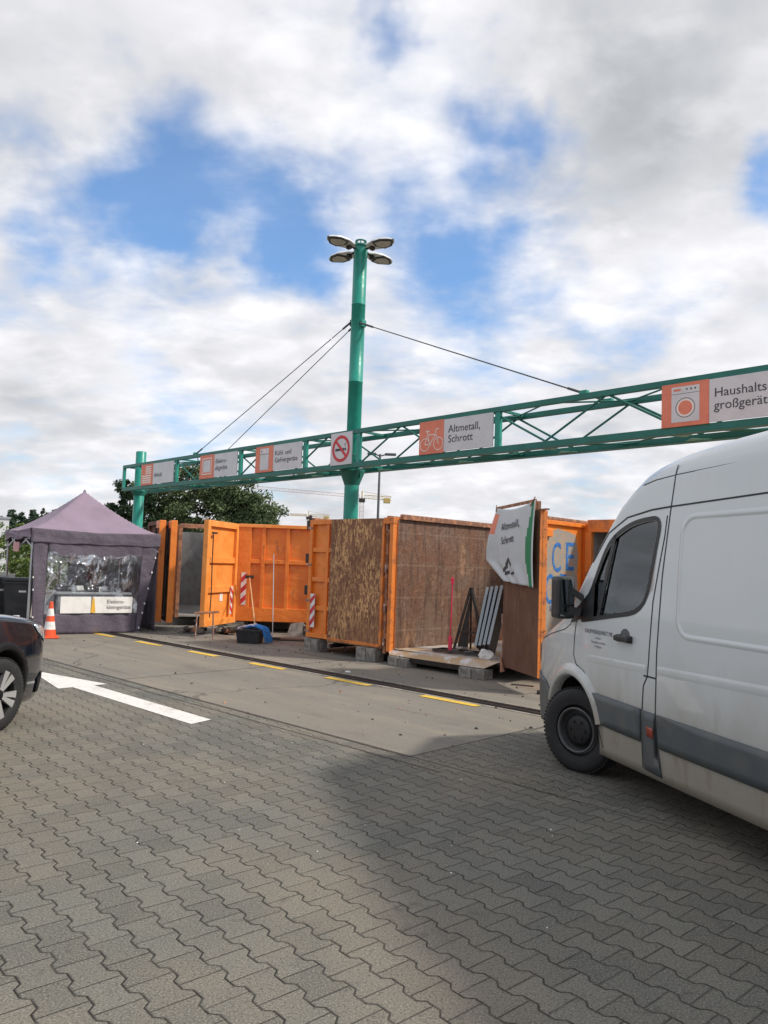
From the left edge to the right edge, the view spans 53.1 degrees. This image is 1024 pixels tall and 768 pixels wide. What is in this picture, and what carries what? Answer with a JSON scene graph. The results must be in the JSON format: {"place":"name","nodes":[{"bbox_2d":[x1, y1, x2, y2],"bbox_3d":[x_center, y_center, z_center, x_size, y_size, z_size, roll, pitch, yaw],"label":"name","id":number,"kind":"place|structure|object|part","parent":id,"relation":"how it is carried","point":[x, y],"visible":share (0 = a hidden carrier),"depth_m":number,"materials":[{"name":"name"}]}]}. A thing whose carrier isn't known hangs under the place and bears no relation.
{"place":"outdoors","nodes":[
{"label":"outdoors","id":0,"kind":"place"},
{"bbox_2d":[0,573,66,584],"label":"yard asphalt","id":1,"kind":"structure","parent":0,"point":[9,574],"depth_m":53.81,"materials":[{"name":"grey asphalt"}]},
{"bbox_2d":[104,479,164,530],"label":"pine tree","id":2,"kind":"object","parent":1,"relation":"on","point":[150,502],"visible":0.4,"depth_m":42.73,"materials":[{"name":"green plant"}]},
{"bbox_2d":[367,452,395,517],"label":"street lamp","id":3,"kind":"object","parent":1,"relation":"on","point":[379,473],"visible":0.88,"depth_m":57.21,"materials":[{"name":"grey metal"}]},
{"bbox_2d":[0,553,67,574],"bbox_3d":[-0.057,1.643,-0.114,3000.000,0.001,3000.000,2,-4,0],"label":"ground","id":4,"kind":"structure","parent":0,"point":[64,568],"depth_m":105.07,"materials":[{"name":"grey"}]},
{"bbox_2d":[0,517,10,571],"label":"white building","id":5,"kind":"structure","parent":4,"relation":"on","point":[5,520],"depth_m":62.90,"materials":[{"name":"grey plastic"}]},
{"bbox_2d":[6,509,18,557],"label":"poplar tree","id":6,"kind":"object","parent":4,"relation":"on","point":[12,522],"visible":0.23,"depth_m":159.70,"materials":[{"name":"green plant"}]},
{"bbox_2d":[12,511,26,558],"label":"poplar tree","id":7,"kind":"object","parent":4,"relation":"on","point":[21,518],"visible":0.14,"depth_m":161.21,"materials":[{"name":"green plant"}]},
{"bbox_2d":[23,509,39,556],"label":"poplar tree","id":8,"kind":"object","parent":4,"relation":"on","point":[33,515],"visible":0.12,"depth_m":159.68,"materials":[{"name":"green plant"}]},
{"bbox_2d":[39,508,48,516],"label":"poplar tree","id":9,"kind":"object","parent":4,"relation":"on","point":[42,512],"visible":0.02,"depth_m":161.35,"materials":[{"name":"green plant"}]},
{"bbox_2d":[289,511,329,519],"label":"tower crane","id":10,"kind":"object","parent":4,"relation":"on","point":[324,517],"visible":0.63,"depth_m":400.15,"materials":[{"name":"yellow"}]},
{"bbox_2d":[250,486,390,518],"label":"tower crane","id":11,"kind":"object","parent":4,"relation":"on","point":[385,500],"visible":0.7,"depth_m":300.09,"materials":[{"name":"yellow paint"},{"name":"steel"}]},
{"bbox_2d":[0,659,767,1023],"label":"paved yard","id":12,"kind":"structure","parent":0,"point":[232,867],"depth_m":3.89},
{"bbox_2d":[0,614,44,730],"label":"black car","id":13,"kind":"object","parent":12,"relation":"on","point":[22,640],"visible":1,"depth_m":7.26,"materials":[{"name":"black paint"}]},
{"bbox_2d":[41,672,104,687],"bbox_3d":[-4.214,2.201,10.233,0.619,0.001,1.728,5,-5,-35],"label":"white arrow marking","id":14,"kind":"object","parent":12,"relation":"on","point":[58,681],"visible":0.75,"depth_m":9.88,"materials":[{"name":"paint"}]},
{"bbox_2d":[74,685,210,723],"bbox_3d":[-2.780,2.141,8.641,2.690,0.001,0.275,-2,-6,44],"label":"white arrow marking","id":15,"kind":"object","parent":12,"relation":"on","point":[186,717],"visible":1,"depth_m":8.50,"materials":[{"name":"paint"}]},
{"bbox_2d":[44,658,409,755],"bbox_3d":[-12.525,2.510,18.961,35.518,0.001,0.020,-2,-6,44],"label":"joint line","id":16,"kind":"object","parent":12,"relation":"on","point":[243,711],"visible":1,"depth_m":8.17,"materials":[{"name":"concrete"}]},
{"bbox_2d":[43,662,438,771],"bbox_3d":[-12.477,2.496,18.665,35.998,0.001,0.012,-2,-6,44],"label":"paver seam","id":17,"kind":"object","parent":12,"relation":"on","point":[261,722],"visible":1,"depth_m":7.67,"materials":[{"name":"concrete"}]},
{"bbox_2d":[49,662,748,980],"bbox_3d":[-1.485,1.875,4.121,15.861,0.006,5.864,-2,-6,44],"label":"grit","id":18,"kind":"object","parent":12,"relation":"on","point":[390,880],"visible":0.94,"depth_m":4.04,"materials":[{"name":"concrete"}]},
{"bbox_2d":[0,0,767,528],"label":"sky","id":19,"kind":"structure","parent":0,"point":[573,194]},
{"bbox_2d":[30,585,766,851],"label":"concrete apron","id":20,"kind":"object","parent":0,"point":[312,701],"depth_m":10.31,"materials":[{"name":"grey concrete"}]},
{"bbox_2d":[0,576,9,613],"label":"wheelie bin","id":21,"kind":"object","parent":20,"relation":"on","point":[1,596],"visible":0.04,"depth_m":16.59,"materials":[{"name":"plastic"}]},
{"bbox_2d":[0,522,30,576],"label":"shrub","id":22,"kind":"object","parent":20,"relation":"on","point":[2,544],"visible":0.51,"depth_m":37.83,"materials":[{"name":"green plant"}]},
{"bbox_2d":[2,577,32,619],"bbox_3d":[-7.824,1.956,16.439,0.600,1.100,0.748,3,-4,-20],"label":"wheelie bin","id":23,"kind":"object","parent":20,"relation":"on","point":[15,595],"visible":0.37,"depth_m":16.15,"materials":[{"name":"plastic"}]},
{"bbox_2d":[2,528,57,577],"bbox_3d":[-15.186,2.060,32.882,2.429,2.714,1.655,2,-4,0],"label":"shrub","id":24,"kind":"object","parent":20,"relation":"on","point":[24,570],"visible":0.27,"depth_m":32.73,"materials":[{"name":"green plant"}]},
{"bbox_2d":[24,545,67,589],"bbox_3d":[-13.053,2.306,30.927,2.788,2.298,1.727,2,-4,0],"label":"shrub","id":25,"kind":"object","parent":20,"relation":"on","point":[55,581],"visible":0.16,"depth_m":30.85,"materials":[{"name":"green plant"}]},
{"bbox_2d":[44,601,58,638],"bbox_3d":[-6.497,2.098,14.956,0.350,0.705,0.350,3,-4,-20],"label":"traffic cone","id":26,"kind":"object","parent":20,"relation":"on","point":[50,629],"visible":0.88,"depth_m":14.89,"materials":[{"name":"orange plastic"}]},
{"bbox_2d":[5,490,160,633],"bbox_3d":[-6.808,1.045,17.239,2.720,3.103,2.797,5,-5,-36],"label":"market tent","id":27,"kind":"object","parent":20,"relation":"on","point":[95,542],"visible":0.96,"depth_m":16.42,"materials":[{"name":"fabric"}]},
{"bbox_2d":[46,555,136,613],"bbox_3d":[-6.095,1.536,16.172,1.918,1.220,0.068,5,-5,-36],"label":"film window","id":28,"kind":"structure","parent":27,"relation":"in","point":[126,583],"depth_m":16.21,"materials":[{"name":"clear plastic"}]},
{"bbox_2d":[54,590,131,613],"bbox_3d":[-6.459,2.056,16.689,1.540,0.670,1.180,5,-5,-36],"label":"collection box","id":29,"kind":"object","parent":27,"relation":"in","point":[59,594],"visible":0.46,"depth_m":16.13,"materials":[{"name":"grey plastic"}]},
{"bbox_2d":[44,588,55,613],"bbox_3d":[-7.189,1.971,16.186,0.280,0.680,0.900,5,-5,-36],"label":"storage crate","id":30,"kind":"object","parent":29,"relation":"on","point":[48,598],"visible":0.29,"depth_m":15.86,"materials":[{"name":"grey plastic"}]},
{"bbox_2d":[55,585,120,591],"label":"appliances","id":31,"kind":"object","parent":29,"relation":"on","point":[88,588],"visible":0.96,"depth_m":16.40,"materials":[{"name":"white plastic"}]},
{"bbox_2d":[134,641,162,645],"bbox_3d":[-4.457,2.488,14.540,0.880,0.001,0.144,-2,-6,44],"label":"yellow marking","id":32,"kind":"object","parent":20,"relation":"on","point":[148,643],"visible":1,"depth_m":14.53,"materials":[{"name":"paint"}]},
{"bbox_2d":[177,625,206,632],"bbox_3d":[-4.250,2.592,17.007,0.646,0.142,0.543,2,-4,0],"label":"scrap heap","id":33,"kind":"object","parent":20,"relation":"on","point":[192,629],"visible":0.96,"depth_m":16.82,"materials":[{"name":"metal"}]},
{"bbox_2d":[148,520,239,622],"bbox_3d":[-5.161,1.581,20.199,2.276,2.409,5.988,3,-4,-20],"label":"skip container","id":34,"kind":"object","parent":20,"relation":"on","point":[179,576],"visible":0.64,"depth_m":18.64,"materials":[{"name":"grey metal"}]},
{"bbox_2d":[148,520,165,621],"bbox_3d":[-5.395,1.354,17.894,0.206,2.290,1.436,4,-4,-28],"label":"door","id":35,"kind":"structure","parent":34,"relation":"in","point":[157,527],"depth_m":17.29,"materials":[{"name":"metal"}]},
{"bbox_2d":[161,520,177,622],"bbox_3d":[-5.078,1.362,17.848,0.206,2.290,1.500,4,-4,-24],"label":"door","id":36,"kind":"structure","parent":34,"relation":"in","point":[171,526],"depth_m":17.23,"materials":[{"name":"metal"}]},
{"bbox_2d":[188,651,217,656],"bbox_3d":[-3.135,2.447,13.275,0.880,0.001,0.136,-2,-6,44],"label":"yellow marking","id":37,"kind":"object","parent":20,"relation":"on","point":[203,653],"visible":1,"depth_m":13.27,"materials":[{"name":"paint"}]},
{"bbox_2d":[194,611,219,639],"bbox_3d":[-3.667,2.329,15.838,0.506,0.564,0.364,3,-4,-14],"label":"chair frame","id":38,"kind":"object","parent":20,"relation":"on","point":[207,612],"visible":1,"depth_m":15.72,"materials":[{"name":"metal"}]},
{"bbox_2d":[130,465,290,532],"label":"broad tree","id":39,"kind":"object","parent":20,"relation":"on","point":[236,504],"visible":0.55,"depth_m":44.38,"materials":[{"name":"green plant"}]},
{"bbox_2d":[214,626,236,633],"bbox_3d":[-3.482,2.623,16.987,0.500,0.173,0.683,3,-4,-16],"label":"scrap heap","id":40,"kind":"object","parent":20,"relation":"on","point":[221,630],"visible":0.88,"depth_m":16.82,"materials":[{"name":"metal"}]},
{"bbox_2d":[234,628,263,643],"bbox_3d":[-2.668,2.472,15.310,0.540,0.275,0.420,1,-4,8],"label":"plastic tub","id":41,"kind":"object","parent":20,"relation":"on","point":[250,636],"visible":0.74,"depth_m":15.15,"materials":[{"name":"black plastic"}]},
{"bbox_2d":[237,623,257,629],"bbox_3d":[-2.713,2.286,15.279,0.403,0.157,0.165,3,-4,-12],"label":"pale cloth","id":42,"kind":"object","parent":41,"relation":"in","point":[242,627],"visible":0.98,"depth_m":15.22,"materials":[{"name":"white fabric"}]},
{"bbox_2d":[245,575,255,628],"bbox_3d":[-2.793,1.903,16.522,0.203,1.033,2.192,3,-4,-16],"label":"broom","id":43,"kind":"object","parent":41,"relation":"on","point":[249,576],"visible":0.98,"depth_m":16.92,"materials":[{"name":"brown wood"}]},
{"bbox_2d":[245,624,272,643],"bbox_3d":[-2.490,2.433,15.295,0.529,0.382,0.274,2,-4,0],"label":"blue cloth","id":44,"kind":"object","parent":41,"relation":"hanging from","point":[266,632],"visible":1,"depth_m":15.27,"materials":[{"name":"blue fabric"}]},
{"bbox_2d":[199,520,309,628],"bbox_3d":[-1.321,1.579,18.085,5.063,2.430,3.846,2,-4,0],"label":"skip container","id":45,"kind":"object","parent":20,"relation":"on","point":[256,547],"visible":0.37,"depth_m":17.70,"materials":[{"name":"orange metal"}]},
{"bbox_2d":[199,520,239,626],"bbox_3d":[-3.610,1.347,16.983,0.471,2.263,1.626,2,-4,0],"label":"door","id":46,"kind":"structure","parent":45,"relation":"in","point":[221,539],"depth_m":16.91,"materials":[{"name":"orange metal"}]},
{"bbox_2d":[249,662,284,669],"bbox_3d":[-1.829,2.404,11.994,0.880,0.001,0.147,-2,-6,44],"label":"yellow marking","id":47,"kind":"object","parent":20,"relation":"on","point":[266,665],"visible":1,"depth_m":12.02,"materials":[{"name":"paint"}]},
{"bbox_2d":[272,554,280,639],"bbox_3d":[-2.338,1.806,16.724,0.322,1.796,1.820,2,-4,-5],"label":"broom","id":48,"kind":"object","parent":20,"relation":"on","point":[276,638],"visible":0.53,"depth_m":16.46,"materials":[{"name":"grey"}]},
{"bbox_2d":[30,618,536,713],"bbox_3d":[1.737,2.314,8.908,69.996,0.001,0.220,-2,-6,44],"label":"drain channel","id":49,"kind":"object","parent":20,"relation":"on","point":[340,675],"visible":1,"depth_m":11.00,"materials":[{"name":"metal"}]},
{"bbox_2d":[30,617,540,714],"bbox_3d":[1.736,2.308,8.906,69.996,0.012,0.203,-2,-6,44],"label":"drain rail","id":50,"kind":"object","parent":49,"relation":"on","point":[371,681],"visible":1,"depth_m":10.98,"materials":[{"name":"metal"}]},
{"bbox_2d":[276,638,303,641],"bbox_3d":[-1.944,2.671,16.050,0.600,0.030,0.260,2,-4,4],"label":"dark board","id":51,"kind":"object","parent":20,"relation":"on","point":[289,639],"visible":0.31,"depth_m":15.93,"materials":[{"name":"wood"}]},
{"bbox_2d":[287,622,305,635],"bbox_3d":[-1.883,2.620,17.241,0.560,0.300,0.227,2,-4,6],"label":"rubble sack","id":52,"kind":"object","parent":20,"relation":"on","point":[295,629],"visible":0.73,"depth_m":17.18,"materials":[{"name":"fabric"}]},
{"bbox_2d":[46,625,552,781],"bbox_3d":[-1.538,2.471,12.856,13.850,0.025,6.668,-2,-6,45],"label":"grit","id":53,"kind":"object","parent":20,"relation":"on","point":[339,691],"visible":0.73,"depth_m":11.05,"materials":[{"name":"gravel"}]},
{"bbox_2d":[304,637,326,651],"bbox_3d":[-1.273,2.471,14.313,0.240,0.235,0.400,6,-5,-43],"label":"support block","id":54,"kind":"object","parent":20,"relation":"on","point":[314,644],"depth_m":14.20,"materials":[{"name":"concrete"}]},
{"bbox_2d":[101,633,540,715],"bbox_3d":[1.751,2.318,8.922,69.996,0.001,0.400,-2,-6,44],"label":"drain edge","id":55,"kind":"object","parent":20,"relation":"on","point":[345,678],"visible":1,"depth_m":10.97,"materials":[{"name":"concrete"}]},
{"bbox_2d":[323,677,370,685],"bbox_3d":[-0.508,2.362,10.728,0.880,0.001,0.131,-2,-6,44],"label":"yellow marking","id":56,"kind":"object","parent":20,"relation":"on","point":[349,681],"visible":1,"depth_m":10.71,"materials":[{"name":"paint"}]},
{"bbox_2d":[356,646,383,661],"bbox_3d":[-0.244,2.434,13.177,0.440,0.225,0.240,-1,-5,40],"label":"support block","id":57,"kind":"object","parent":20,"relation":"on","point":[369,654],"depth_m":13.06,"materials":[{"name":"concrete"}]},
{"bbox_2d":[302,515,499,650],"bbox_3d":[1.217,1.469,15.792,2.207,2.469,5.586,-2,-6,44],"label":"skip container","id":58,"kind":"object","parent":57,"relation":"on","point":[316,588],"visible":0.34,"depth_m":14.37,"materials":[{"name":"orange paint"}]},
{"bbox_2d":[302,515,330,638],"bbox_3d":[-1.074,1.191,14.226,1.104,2.290,0.122,-2,-6,44],"label":"door","id":59,"kind":"structure","parent":58,"relation":"in","point":[318,557],"depth_m":14.37,"materials":[{"name":"orange paint"}]},
{"bbox_2d":[388,655,416,667],"bbox_3d":[0.302,2.453,12.626,0.240,0.150,0.460,6,-5,-42],"label":"support block","id":60,"kind":"object","parent":20,"relation":"on","point":[399,661],"depth_m":12.50,"materials":[{"name":"concrete"}]},
{"bbox_2d":[122,235,767,527],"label":"sign gantry","id":61,"kind":"object","parent":20,"relation":"on","point":[354,472],"visible":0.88,"depth_m":20.75,"materials":[{"name":"green metal"}]},
{"bbox_2d":[141,461,174,485],"bbox_3d":[-8.769,-1.491,29.670,0.041,0.830,2.600,6,-5,-43],"label":"hanging sign","id":62,"kind":"object","parent":61,"relation":"attached to","point":[156,473],"visible":1,"depth_m":29.61,"materials":[{"name":"beige"}]},
{"bbox_2d":[199,451,237,478],"bbox_3d":[-5.717,-1.606,26.468,0.042,0.830,2.390,6,-5,-43],"label":"hanging sign","id":63,"kind":"object","parent":61,"relation":"attached to","point":[218,465],"visible":1,"depth_m":26.42,"materials":[{"name":"beige"}]},
{"bbox_2d":[255,441,302,472],"bbox_3d":[-3.307,-1.696,23.939,0.041,0.830,2.420,6,-5,-43],"label":"hanging sign","id":64,"kind":"object","parent":61,"relation":"attached to","point":[270,458],"visible":1,"depth_m":23.88,"materials":[{"name":"grey"}]},
{"bbox_2d":[330,431,352,465],"bbox_3d":[-1.209,-1.790,21.740,0.041,0.920,0.920,6,-5,-43],"label":"no smoking sign","id":65,"kind":"object","parent":61,"relation":"attached to","point":[341,448],"visible":1,"depth_m":21.71,"materials":[{"name":"white metal"}]},
{"bbox_2d":[419,412,493,454],"bbox_3d":[1.718,-1.885,18.668,0.039,0.830,2.350,6,-5,-43],"label":"hanging sign","id":66,"kind":"object","parent":61,"relation":"attached to","point":[455,434],"visible":1,"depth_m":18.61,"materials":[{"name":"beige metal"}]},
{"bbox_2d":[661,371,767,428],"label":"hanging sign","id":67,"kind":"object","parent":61,"relation":"attached to","point":[708,401],"visible":1,"depth_m":14.08,"materials":[{"name":"beige metal"}]},
{"bbox_2d":[422,695,480,705],"bbox_3d":[0.804,2.320,9.454,0.880,0.001,0.135,-2,-6,44],"label":"yellow marking","id":68,"kind":"object","parent":20,"relation":"on","point":[448,700],"visible":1,"depth_m":9.45,"materials":[{"name":"paint"}]},
{"bbox_2d":[412,729,527,755],"bbox_3d":[0.870,2.174,7.283,0.020,0.001,1.850,-2,-6,44],"label":"joint line","id":69,"kind":"object","parent":20,"relation":"on","point":[469,742],"visible":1,"depth_m":7.20,"materials":[{"name":"concrete"}]},
{"bbox_2d":[458,666,492,679],"bbox_3d":[1.373,2.414,11.533,0.460,0.150,0.240,-1,-5,41],"label":"support block","id":70,"kind":"object","parent":20,"relation":"on","point":[478,674],"depth_m":11.42,"materials":[{"name":"concrete"}]},
{"bbox_2d":[327,510,587,677],"bbox_3d":[2.755,1.436,14.321,4.920,2.439,7.009,-2,-6,44],"label":"skip container","id":71,"kind":"object","parent":70,"relation":"on","point":[390,586],"visible":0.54,"depth_m":13.21,"materials":[{"name":"orange paint"}]},
{"bbox_2d":[327,518,388,648],"bbox_3d":[-0.449,1.223,13.526,1.433,2.213,0.129,-2,-6,44],"label":"door","id":72,"kind":"structure","parent":71,"relation":"in","point":[356,606],"depth_m":13.47,"materials":[{"name":"wood"}]},
{"bbox_2d":[448,577,453,649],"bbox_3d":[1.092,1.676,12.483,0.040,1.215,0.180,2,-1,-6],"label":"shovel","id":73,"kind":"object","parent":71,"relation":"in","point":[450,637],"visible":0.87,"depth_m":12.47,"materials":[{"name":"red plastic"}]},
{"bbox_2d":[432,647,479,655],"bbox_3d":[1.259,2.259,12.424,0.950,0.045,0.350,-1,-5,38],"label":"metal frame","id":74,"kind":"object","parent":71,"relation":"on","point":[460,651],"visible":0.71,"depth_m":12.40,"materials":[{"name":"metal"}]},
{"bbox_2d":[453,587,479,648],"bbox_3d":[1.542,1.815,13.074,0.618,1.063,0.388,0,-5,29],"label":"folding trestle","id":75,"kind":"object","parent":71,"relation":"on","point":[464,637],"visible":0.72,"depth_m":12.97,"materials":[{"name":"metal"}]},
{"bbox_2d":[474,587,489,650],"bbox_3d":[1.646,1.773,12.618,0.045,0.974,0.628,9,-16,19],"label":"slatted frame","id":76,"kind":"object","parent":71,"relation":"on","point":[482,614],"visible":0.56,"depth_m":12.37,"materials":[{"name":"grey metal"}]},
{"bbox_2d":[478,586,493,648],"bbox_3d":[1.693,1.753,12.442,0.045,0.974,0.628,9,-19,19],"label":"slatted frame","id":77,"kind":"object","parent":71,"relation":"on","point":[487,612],"visible":0.52,"depth_m":12.19,"materials":[{"name":"grey metal"}]},
{"bbox_2d":[478,649,494,658],"bbox_3d":[1.590,2.200,11.910,0.259,0.144,0.206,1,-4,19],"label":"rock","id":78,"kind":"object","parent":71,"relation":"on","point":[485,654],"visible":1,"depth_m":11.84,"materials":[{"name":"white stone"}]},
{"bbox_2d":[482,586,498,649],"bbox_3d":[1.740,1.735,12.266,0.045,0.974,0.628,9,-22,19],"label":"slatted frame","id":79,"kind":"object","parent":71,"relation":"on","point":[491,613],"visible":0.54,"depth_m":12.03,"materials":[{"name":"grey metal"}]},
{"bbox_2d":[487,585,503,654],"bbox_3d":[1.787,1.719,12.090,0.045,0.974,0.628,8,-25,20],"label":"slatted frame","id":80,"kind":"object","parent":71,"relation":"on","point":[494,634],"visible":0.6,"depth_m":11.96,"materials":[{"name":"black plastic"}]},
{"bbox_2d":[486,497,549,587],"bbox_3d":[1.839,0.441,10.932,0.181,1.215,1.818,3,-4,-17],"label":"banner","id":81,"kind":"object","parent":71,"relation":"hanging from","point":[509,550],"visible":1,"depth_m":10.77,"materials":[{"name":"fabric"}]},
{"bbox_2d":[500,510,547,677],"bbox_3d":[1.948,1.168,10.791,0.165,2.313,1.316,3,-4,-13],"label":"door","id":82,"kind":"structure","parent":71,"relation":"in","point":[523,618],"depth_m":10.39,"materials":[{"name":"wood"}]},
{"bbox_2d":[511,684,533,686],"bbox_3d":[1.965,2.461,10.911,0.320,0.012,0.060,0,-4,25],"label":"scrap strip","id":83,"kind":"object","parent":20,"relation":"on","point":[523,685],"visible":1,"depth_m":10.88,"materials":[{"name":"metal"}]},
{"bbox_2d":[584,519,614,579],"bbox_3d":[6.074,1.506,13.445,2.527,2.409,5.647,-2,-6,44],"label":"skip container","id":84,"kind":"object","parent":20,"relation":"on","point":[596,533],"visible":0.1,"depth_m":12.31,"materials":[{"name":"orange metal"}]},
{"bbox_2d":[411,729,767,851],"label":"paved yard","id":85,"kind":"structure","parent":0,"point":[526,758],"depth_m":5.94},
{"bbox_2d":[539,431,767,829],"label":"white van","id":86,"kind":"object","parent":85,"relation":"on","point":[654,654],"visible":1,"depth_m":5.08,"materials":[{"name":"paint"}]},
{"bbox_3d":[1.748,0.474,5.904,0.043,0.839,1.194,3,-4,-15],"label":"window frame","id":87,"kind":"part","parent":86,"relation":"part of","materials":[{"name":"black rubber"}]}
]}

